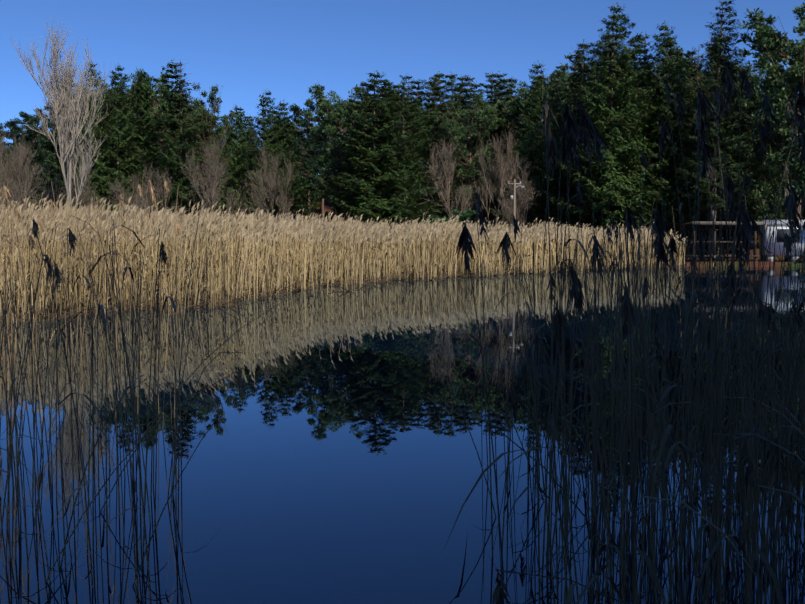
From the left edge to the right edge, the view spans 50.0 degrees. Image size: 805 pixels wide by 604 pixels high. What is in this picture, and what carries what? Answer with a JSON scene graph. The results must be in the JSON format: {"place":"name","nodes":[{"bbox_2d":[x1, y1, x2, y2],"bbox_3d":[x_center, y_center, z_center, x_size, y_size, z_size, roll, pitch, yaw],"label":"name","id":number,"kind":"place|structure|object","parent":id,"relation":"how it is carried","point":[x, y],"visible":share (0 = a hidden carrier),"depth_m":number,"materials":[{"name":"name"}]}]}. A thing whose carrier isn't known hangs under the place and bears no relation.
{"place":"outdoors","nodes":[
{"label":"outdoors","id":0,"kind":"place"},
{"bbox_2d":[132,107,167,208],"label":"spruce tree","id":1,"kind":"object","parent":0,"point":[144,141],"depth_m":86.16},
{"bbox_2d":[150,75,168,136],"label":"young pine","id":2,"kind":"object","parent":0,"point":[153,80],"depth_m":102.63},
{"bbox_2d":[185,128,216,198],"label":"tree","id":3,"kind":"object","parent":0,"point":[204,164],"depth_m":85.70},
{"bbox_2d":[213,115,225,143],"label":"pine tree","id":4,"kind":"object","parent":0,"point":[220,117],"depth_m":118.38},
{"bbox_2d":[244,132,267,206],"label":"spruce tree","id":5,"kind":"object","parent":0,"point":[252,158],"depth_m":87.59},
{"bbox_2d":[0,267,804,603],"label":"pond water","id":6,"kind":"structure","parent":0,"point":[334,459],"depth_m":6.26,"materials":[{"name":"liquid"}]},
{"bbox_2d":[0,179,279,603],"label":"reeds","id":7,"kind":"object","parent":6,"relation":"in","point":[8,346],"visible":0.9,"depth_m":4.87,"materials":[{"name":"plant"}]},
{"bbox_2d":[409,194,804,603],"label":"reeds","id":8,"kind":"object","parent":6,"relation":"in","point":[766,316],"visible":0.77,"depth_m":3.76,"materials":[{"name":"plant"}]},
{"bbox_2d":[455,63,804,603],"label":"tall reeds","id":9,"kind":"object","parent":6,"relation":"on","point":[572,133],"visible":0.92,"depth_m":4.30,"materials":[{"name":"plant"}]},
{"bbox_2d":[0,0,804,175],"label":"sky","id":10,"kind":"structure","parent":0,"point":[248,48],"materials":[{"name":"blue"}]},
{"bbox_2d":[126,177,804,266],"bbox_3d":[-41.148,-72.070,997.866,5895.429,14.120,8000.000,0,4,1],"label":"ground","id":11,"kind":"structure","parent":0,"point":[327,204],"depth_m":87.47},
{"bbox_2d":[0,123,21,213],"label":"fir tree","id":12,"kind":"object","parent":11,"relation":"on","point":[4,154],"depth_m":80.14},
{"bbox_2d":[0,128,31,206],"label":"bare shrub","id":13,"kind":"object","parent":11,"relation":"on","point":[7,167],"visible":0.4,"depth_m":55.06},
{"bbox_2d":[0,143,34,212],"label":"bare shrub","id":14,"kind":"object","parent":11,"relation":"on","point":[13,198],"visible":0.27,"depth_m":47.29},
{"bbox_2d":[0,115,37,200],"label":"pine tree","id":15,"kind":"object","parent":11,"relation":"on","point":[9,124],"depth_m":83.58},
{"bbox_2d":[6,111,59,204],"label":"pine tree","id":16,"kind":"object","parent":11,"relation":"on","point":[30,120],"depth_m":83.56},
{"bbox_2d":[0,139,72,209],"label":"bare shrub","id":17,"kind":"object","parent":11,"relation":"on","point":[23,175],"visible":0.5,"depth_m":50.77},
{"bbox_2d":[21,148,52,209],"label":"fir tree","id":18,"kind":"object","parent":11,"relation":"on","point":[31,149],"depth_m":83.99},
{"bbox_2d":[26,126,62,205],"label":"conifer tree","id":19,"kind":"object","parent":11,"relation":"on","point":[40,135],"depth_m":84.34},
{"bbox_2d":[41,128,64,205],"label":"fir tree","id":20,"kind":"object","parent":11,"relation":"on","point":[56,159],"depth_m":86.97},
{"bbox_2d":[27,105,79,192],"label":"pine tree","id":21,"kind":"object","parent":11,"relation":"on","point":[51,138],"depth_m":86.87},
{"bbox_2d":[9,18,114,210],"bbox_3d":[-16.875,-7.808,43.251,4.812,12.448,5.366,-1,4,-20],"label":"bare tree","id":22,"kind":"object","parent":11,"relation":"on","point":[65,124],"visible":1,"depth_m":42.27,"materials":[{"name":"plant"}]},
{"bbox_2d":[23,161,102,217],"bbox_3d":[-19.012,-4.875,48.277,4.495,6.011,3.321,0,4,-1],"label":"bare shrub","id":23,"kind":"object","parent":11,"relation":"on","point":[48,191],"visible":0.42,"depth_m":47.81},
{"bbox_2d":[42,83,104,205],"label":"fir tree","id":24,"kind":"object","parent":11,"relation":"on","point":[61,183],"depth_m":79.05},
{"bbox_2d":[54,170,105,214],"bbox_3d":[-19.703,-5.181,52.111,3.074,6.214,4.195,-6,7,-56],"label":"bare shrub","id":25,"kind":"object","parent":11,"relation":"on","point":[86,199],"visible":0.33,"depth_m":51.92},
{"bbox_2d":[55,60,122,212],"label":"fir tree","id":26,"kind":"object","parent":11,"relation":"on","point":[92,178],"depth_m":70.97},
{"bbox_2d":[70,98,112,187],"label":"fir tree","id":27,"kind":"object","parent":11,"relation":"on","point":[96,140],"depth_m":87.85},
{"bbox_2d":[92,91,122,191],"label":"conifer tree","id":28,"kind":"object","parent":11,"relation":"on","point":[104,103],"depth_m":88.01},
{"bbox_2d":[89,101,139,184],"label":"pine tree","id":29,"kind":"object","parent":11,"relation":"on","point":[133,113],"depth_m":88.25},
{"bbox_2d":[95,79,139,158],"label":"pine tree","id":30,"kind":"object","parent":11,"relation":"on","point":[128,93],"depth_m":107.46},
{"bbox_2d":[88,64,152,210],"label":"fir tree","id":31,"kind":"object","parent":11,"relation":"on","point":[122,144],"depth_m":71.14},
{"bbox_2d":[106,167,153,216],"bbox_3d":[-13.459,-4.069,43.113,2.897,5.284,3.962,1,4,12],"label":"bare shrub","id":32,"kind":"object","parent":11,"relation":"on","point":[118,190],"visible":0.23,"depth_m":43.23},
{"bbox_2d":[114,69,173,211],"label":"fir tree","id":33,"kind":"object","parent":11,"relation":"on","point":[137,97],"depth_m":73.01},
{"bbox_2d":[130,164,179,217],"bbox_3d":[-17.750,-6.395,61.661,4.247,7.534,3.798,2,5,31],"label":"bare shrub","id":34,"kind":"object","parent":11,"relation":"on","point":[157,190],"visible":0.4,"depth_m":61.11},
{"bbox_2d":[129,67,189,209],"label":"pine tree","id":35,"kind":"object","parent":11,"relation":"on","point":[147,87],"depth_m":73.84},
{"bbox_2d":[137,84,194,214],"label":"fir tree","id":36,"kind":"object","parent":11,"relation":"on","point":[171,150],"depth_m":88.54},
{"bbox_2d":[133,59,222,217],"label":"fir tree","id":37,"kind":"object","parent":11,"relation":"on","point":[179,199],"depth_m":67.07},
{"bbox_2d":[185,101,218,209],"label":"fir tree","id":38,"kind":"object","parent":11,"relation":"on","point":[186,125],"depth_m":93.81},
{"bbox_2d":[172,82,236,212],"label":"pine tree","id":39,"kind":"object","parent":11,"relation":"on","point":[198,112],"depth_m":70.74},
{"bbox_2d":[179,139,249,215],"bbox_3d":[-13.606,-7.539,62.643,5.266,9.341,4.709,-2,4,-33],"label":"bare shrub","id":40,"kind":"object","parent":11,"relation":"on","point":[211,190],"visible":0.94,"depth_m":62.40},
{"bbox_2d":[194,134,247,210],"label":"pine tree","id":41,"kind":"object","parent":11,"relation":"on","point":[221,161],"depth_m":86.85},
{"bbox_2d":[215,125,253,215],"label":"fir tree","id":42,"kind":"object","parent":11,"relation":"on","point":[222,198],"depth_m":84.58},
{"bbox_2d":[218,104,258,218],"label":"fir tree","id":43,"kind":"object","parent":11,"relation":"on","point":[231,162],"depth_m":77.01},
{"bbox_2d":[232,107,247,152],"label":"fir tree","id":44,"kind":"object","parent":11,"relation":"on","point":[242,122],"depth_m":111.17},
{"bbox_2d":[235,118,257,182],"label":"fir tree","id":45,"kind":"object","parent":11,"relation":"on","point":[248,133],"depth_m":106.29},
{"bbox_2d":[234,114,259,210],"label":"fir tree","id":46,"kind":"object","parent":11,"relation":"on","point":[246,119],"depth_m":95.22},
{"bbox_2d":[231,89,297,222],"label":"fir tree","id":47,"kind":"object","parent":11,"relation":"on","point":[268,133],"depth_m":75.02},
{"bbox_2d":[262,110,278,172],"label":"young pine","id":48,"kind":"object","parent":11,"relation":"on","point":[273,113],"depth_m":97.58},
{"bbox_2d":[242,144,298,218],"bbox_3d":[-9.869,-7.205,63.232,4.996,8.862,4.468,1,5,15],"label":"bare tree","id":49,"kind":"object","parent":11,"relation":"on","point":[270,191],"visible":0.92,"depth_m":62.72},
{"bbox_2d":[254,100,316,221],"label":"fir tree","id":50,"kind":"object","parent":11,"relation":"on","point":[288,142],"depth_m":77.04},
{"bbox_2d":[264,120,320,210],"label":"pine tree","id":51,"kind":"object","parent":11,"relation":"on","point":[302,135],"depth_m":91.42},
{"bbox_2d":[274,119,321,220],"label":"fir tree","id":52,"kind":"object","parent":11,"relation":"on","point":[318,208],"depth_m":95.16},
{"bbox_2d":[278,103,329,217],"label":"pine tree","id":53,"kind":"object","parent":11,"relation":"on","point":[305,123],"depth_m":78.94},
{"bbox_2d":[293,129,326,202],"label":"conifer tree","id":54,"kind":"object","parent":11,"relation":"on","point":[311,200],"depth_m":89.10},
{"bbox_2d":[303,127,328,214],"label":"fir tree","id":55,"kind":"object","parent":11,"relation":"on","point":[320,199],"depth_m":108.31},
{"bbox_2d":[315,125,337,223],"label":"tree","id":56,"kind":"object","parent":11,"relation":"on","point":[327,172],"depth_m":95.10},
{"bbox_2d":[324,127,345,187],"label":"young pine","id":57,"kind":"object","parent":11,"relation":"on","point":[335,157],"depth_m":95.09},
{"bbox_2d":[303,82,373,215],"bbox_3d":[-4.642,-9.835,65.280,5.747,13.631,5.488,2,3,36],"label":"pine tree","id":58,"kind":"object","parent":11,"relation":"on","point":[324,129],"depth_m":64.94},
{"bbox_2d":[334,98,372,212],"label":"tree","id":59,"kind":"object","parent":11,"relation":"on","point":[350,134],"depth_m":92.22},
{"bbox_2d":[337,82,377,188],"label":"fir tree","id":60,"kind":"object","parent":11,"relation":"on","point":[359,97],"depth_m":110.01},
{"bbox_2d":[0,188,722,322],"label":"reed bed","id":61,"kind":"object","parent":11,"relation":"on","point":[242,256],"visible":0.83,"depth_m":26.25,"materials":[{"name":"plant"}]},
{"bbox_2d":[357,103,381,192],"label":"young pine","id":62,"kind":"object","parent":11,"relation":"on","point":[366,122],"depth_m":97.62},
{"bbox_2d":[353,113,393,223],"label":"fir tree","id":63,"kind":"object","parent":11,"relation":"on","point":[377,169],"depth_m":85.26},
{"bbox_2d":[304,70,445,226],"bbox_3d":[-1.929,-9.674,62.329,9.391,13.583,9.564,4,6,41],"label":"fir tree","id":64,"kind":"object","parent":11,"relation":"on","point":[367,184],"depth_m":60.75,"materials":[{"name":"plant"}]},
{"bbox_2d":[359,87,399,122],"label":"pine tree","id":65,"kind":"object","parent":11,"relation":"on","point":[377,99],"depth_m":113.89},
{"bbox_2d":[378,80,399,119],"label":"young pine","id":66,"kind":"object","parent":11,"relation":"on","point":[386,96],"depth_m":105.55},
{"bbox_2d":[384,82,414,164],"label":"tree","id":67,"kind":"object","parent":11,"relation":"on","point":[400,91],"depth_m":97.92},
{"bbox_2d":[379,117,420,223],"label":"fir tree","id":68,"kind":"object","parent":11,"relation":"on","point":[393,158],"depth_m":83.73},
{"bbox_2d":[380,90,427,188],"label":"fir tree","id":69,"kind":"object","parent":11,"relation":"on","point":[393,113],"depth_m":103.79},
{"bbox_2d":[399,73,418,100],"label":"young pine","id":70,"kind":"object","parent":11,"relation":"on","point":[404,78],"depth_m":109.12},
{"bbox_2d":[375,96,442,225],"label":"fir tree","id":71,"kind":"object","parent":11,"relation":"on","point":[418,161],"depth_m":67.14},
{"bbox_2d":[389,89,431,115],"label":"pine tree","id":72,"kind":"object","parent":11,"relation":"on","point":[409,96],"depth_m":108.45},
{"bbox_2d":[390,95,438,218],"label":"fir tree","id":73,"kind":"object","parent":11,"relation":"on","point":[417,107],"depth_m":91.27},
{"bbox_2d":[408,79,431,150],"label":"young pine","id":74,"kind":"object","parent":11,"relation":"on","point":[419,94],"depth_m":106.68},
{"bbox_2d":[413,109,433,187],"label":"young pine","id":75,"kind":"object","parent":11,"relation":"on","point":[426,127],"depth_m":94.22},
{"bbox_2d":[411,78,442,200],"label":"tree","id":76,"kind":"object","parent":11,"relation":"on","point":[426,94],"depth_m":102.95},
{"bbox_2d":[419,76,442,199],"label":"tree","id":77,"kind":"object","parent":11,"relation":"on","point":[432,78],"depth_m":109.45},
{"bbox_2d":[424,112,444,215],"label":"young pine","id":78,"kind":"object","parent":11,"relation":"on","point":[433,123],"depth_m":95.28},
{"bbox_2d":[425,71,451,215],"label":"tree","id":79,"kind":"object","parent":11,"relation":"on","point":[439,81],"depth_m":104.33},
{"bbox_2d":[431,94,466,217],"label":"spruce tree","id":80,"kind":"object","parent":11,"relation":"on","point":[452,189],"depth_m":89.27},
{"bbox_2d":[419,137,478,217],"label":"bare shrub","id":81,"kind":"object","parent":11,"relation":"on","point":[446,179],"visible":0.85,"depth_m":72.00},
{"bbox_2d":[431,71,469,216],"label":"tree","id":82,"kind":"object","parent":11,"relation":"on","point":[451,77],"depth_m":94.49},
{"bbox_2d":[427,209,476,225],"bbox_3d":[3.562,-4.511,59.889,3.778,3.885,3.024,0,3,23],"label":"evergreen bush","id":83,"kind":"object","parent":11,"relation":"on","point":[464,215],"depth_m":59.14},
{"bbox_2d":[426,115,487,210],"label":"pine tree","id":84,"kind":"object","parent":11,"relation":"on","point":[432,129],"depth_m":94.24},
{"bbox_2d":[453,75,473,185],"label":"tree","id":85,"kind":"object","parent":11,"relation":"on","point":[463,90],"depth_m":100.61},
{"bbox_2d":[459,75,479,212],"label":"tree","id":86,"kind":"object","parent":11,"relation":"on","point":[469,89],"depth_m":106.40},
{"bbox_2d":[434,92,505,224],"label":"pine tree","id":87,"kind":"object","parent":11,"relation":"on","point":[455,133],"depth_m":85.06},
{"bbox_2d":[465,81,492,224],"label":"tree","id":88,"kind":"object","parent":11,"relation":"on","point":[476,85],"depth_m":99.57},
{"bbox_2d":[461,93,517,224],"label":"pine tree","id":89,"kind":"object","parent":11,"relation":"on","point":[489,141],"depth_m":97.23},
{"bbox_2d":[480,71,500,201],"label":"tree","id":90,"kind":"object","parent":11,"relation":"on","point":[487,86],"depth_m":109.90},
{"bbox_2d":[477,103,513,224],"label":"fir tree","id":91,"kind":"object","parent":11,"relation":"on","point":[490,204],"depth_m":97.31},
{"bbox_2d":[483,71,509,223],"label":"conifer tree","id":92,"kind":"object","parent":11,"relation":"on","point":[495,88],"depth_m":98.74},
{"bbox_2d":[484,78,522,228],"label":"conifer tree","id":93,"kind":"object","parent":11,"relation":"on","point":[506,92],"depth_m":95.28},
{"bbox_2d":[473,126,536,225],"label":"bare shrub","id":94,"kind":"object","parent":11,"relation":"on","point":[500,171],"visible":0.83,"depth_m":73.57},
{"bbox_2d":[494,108,521,223],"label":"spruce tree","id":95,"kind":"object","parent":11,"relation":"on","point":[504,155],"depth_m":96.41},
{"bbox_2d":[504,76,522,125],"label":"young pine","id":96,"kind":"object","parent":11,"relation":"on","point":[515,81],"depth_m":106.41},
{"bbox_2d":[491,155,540,228],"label":"bare tree","id":97,"kind":"object","parent":11,"relation":"on","point":[526,203],"visible":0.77,"depth_m":69.87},
{"bbox_2d":[487,106,544,227],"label":"fir tree","id":98,"kind":"object","parent":11,"relation":"on","point":[522,132],"depth_m":88.77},
{"bbox_2d":[508,179,524,224],"bbox_3d":[7.897,-5.410,60.119,1.130,6.220,0.220,0,4,1],"label":"utility pole","id":99,"kind":"object","parent":11,"relation":"on","point":[513,196],"visible":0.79,"depth_m":59.94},
{"bbox_2d":[512,87,533,212],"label":"tree","id":100,"kind":"object","parent":11,"relation":"on","point":[520,116],"depth_m":97.34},
{"bbox_2d":[509,62,561,229],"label":"fir tree","id":101,"kind":"object","parent":11,"relation":"on","point":[534,114],"depth_m":78.61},
{"bbox_2d":[501,78,574,172],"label":"pine tree","id":102,"kind":"object","parent":11,"relation":"on","point":[520,107],"depth_m":90.60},
{"bbox_2d":[516,76,577,225],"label":"fir tree","id":103,"kind":"object","parent":11,"relation":"on","point":[541,212],"depth_m":73.68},
{"bbox_2d":[543,75,553,96],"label":"tree","id":104,"kind":"object","parent":11,"relation":"on","point":[547,79],"depth_m":100.92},
{"bbox_2d":[553,63,571,89],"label":"young pine","id":105,"kind":"object","parent":11,"relation":"on","point":[557,67],"visible":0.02,"depth_m":108.62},
{"bbox_2d":[557,76,572,219],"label":"fir tree","id":106,"kind":"object","parent":11,"relation":"on","point":[565,101],"depth_m":92.61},
{"bbox_2d":[536,71,623,213],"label":"pine tree","id":107,"kind":"object","parent":11,"relation":"on","point":[570,94],"depth_m":85.31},
{"bbox_2d":[540,39,625,229],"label":"fir tree","id":108,"kind":"object","parent":11,"relation":"on","point":[564,189],"depth_m":69.59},
{"bbox_2d":[549,38,637,223],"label":"pine tree","id":109,"kind":"object","parent":11,"relation":"on","point":[562,73],"depth_m":93.86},
{"bbox_2d":[590,31,625,125],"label":"conifer tree","id":110,"kind":"object","parent":11,"relation":"on","point":[598,59],"depth_m":91.11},
{"bbox_2d":[545,2,675,230],"bbox_3d":[15.920,-12.729,65.851,8.974,19.340,9.070,-3,5,-44],"label":"fir tree","id":111,"kind":"object","parent":11,"relation":"on","point":[613,192],"depth_m":64.27,"materials":[{"name":"plant"}]},
{"bbox_2d":[595,60,656,223],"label":"fir tree","id":112,"kind":"object","parent":11,"relation":"on","point":[626,125],"depth_m":86.14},
{"bbox_2d":[597,31,686,229],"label":"fir tree","id":113,"kind":"object","parent":11,"relation":"on","point":[642,39],"depth_m":68.23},
{"bbox_2d":[627,65,664,171],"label":"fir tree","id":114,"kind":"object","parent":11,"relation":"on","point":[652,92],"depth_m":90.25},
{"bbox_2d":[624,20,709,237],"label":"fir tree","id":115,"kind":"object","parent":11,"relation":"on","point":[671,66],"depth_m":66.19,"materials":[{"name":"plant"}]},
{"bbox_2d":[644,41,691,169],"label":"conifer tree","id":116,"kind":"object","parent":11,"relation":"on","point":[675,46],"depth_m":83.99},
{"bbox_2d":[669,74,717,229],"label":"spruce tree","id":117,"kind":"object","parent":11,"relation":"on","point":[690,117],"depth_m":88.99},
{"bbox_2d":[651,47,738,258],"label":"fir tree","id":118,"kind":"object","parent":11,"relation":"on","point":[691,91],"depth_m":71.16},
{"bbox_2d":[668,0,754,259],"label":"spruce tree","id":119,"kind":"object","parent":11,"relation":"on","point":[733,111],"depth_m":62.57,"materials":[{"name":"plant"}]},
{"bbox_2d":[664,45,760,229],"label":"pine tree","id":120,"kind":"object","parent":11,"relation":"on","point":[682,58],"depth_m":88.91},
{"bbox_2d":[669,221,765,260],"bbox_3d":[22.638,-4.245,62.409,5.440,3.040,3.860,0,4,-7],"label":"timber shelter","id":121,"kind":"object","parent":11,"relation":"on","point":[703,226],"visible":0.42,"depth_m":63.14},
{"bbox_2d":[692,33,745,229],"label":"conifer tree","id":122,"kind":"object","parent":11,"relation":"on","point":[711,64],"depth_m":82.49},
{"bbox_2d":[708,60,741,210],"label":"conifer tree","id":123,"kind":"object","parent":11,"relation":"on","point":[732,103],"depth_m":86.21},
{"bbox_2d":[704,70,782,257],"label":"fir tree","id":124,"kind":"object","parent":11,"relation":"on","point":[753,166],"depth_m":74.28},
{"bbox_2d":[719,62,798,235],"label":"pine tree","id":125,"kind":"object","parent":11,"relation":"on","point":[754,103],"depth_m":68.26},
{"bbox_2d":[735,2,804,261],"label":"pine tree","id":126,"kind":"object","parent":11,"relation":"on","point":[764,36],"depth_m":59.89,"materials":[{"name":"plant"}]},
{"bbox_2d":[746,69,804,219],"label":"fir tree","id":127,"kind":"object","parent":11,"relation":"on","point":[784,214],"depth_m":83.38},
{"bbox_2d":[756,58,801,184],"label":"pine tree","id":128,"kind":"object","parent":11,"relation":"on","point":[790,98],"depth_m":86.92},
{"bbox_2d":[759,219,804,261],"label":"trailer","id":129,"kind":"object","parent":11,"relation":"on","point":[780,236],"visible":0.42,"depth_m":60.60,"materials":[{"name":"paint"}]}
]}

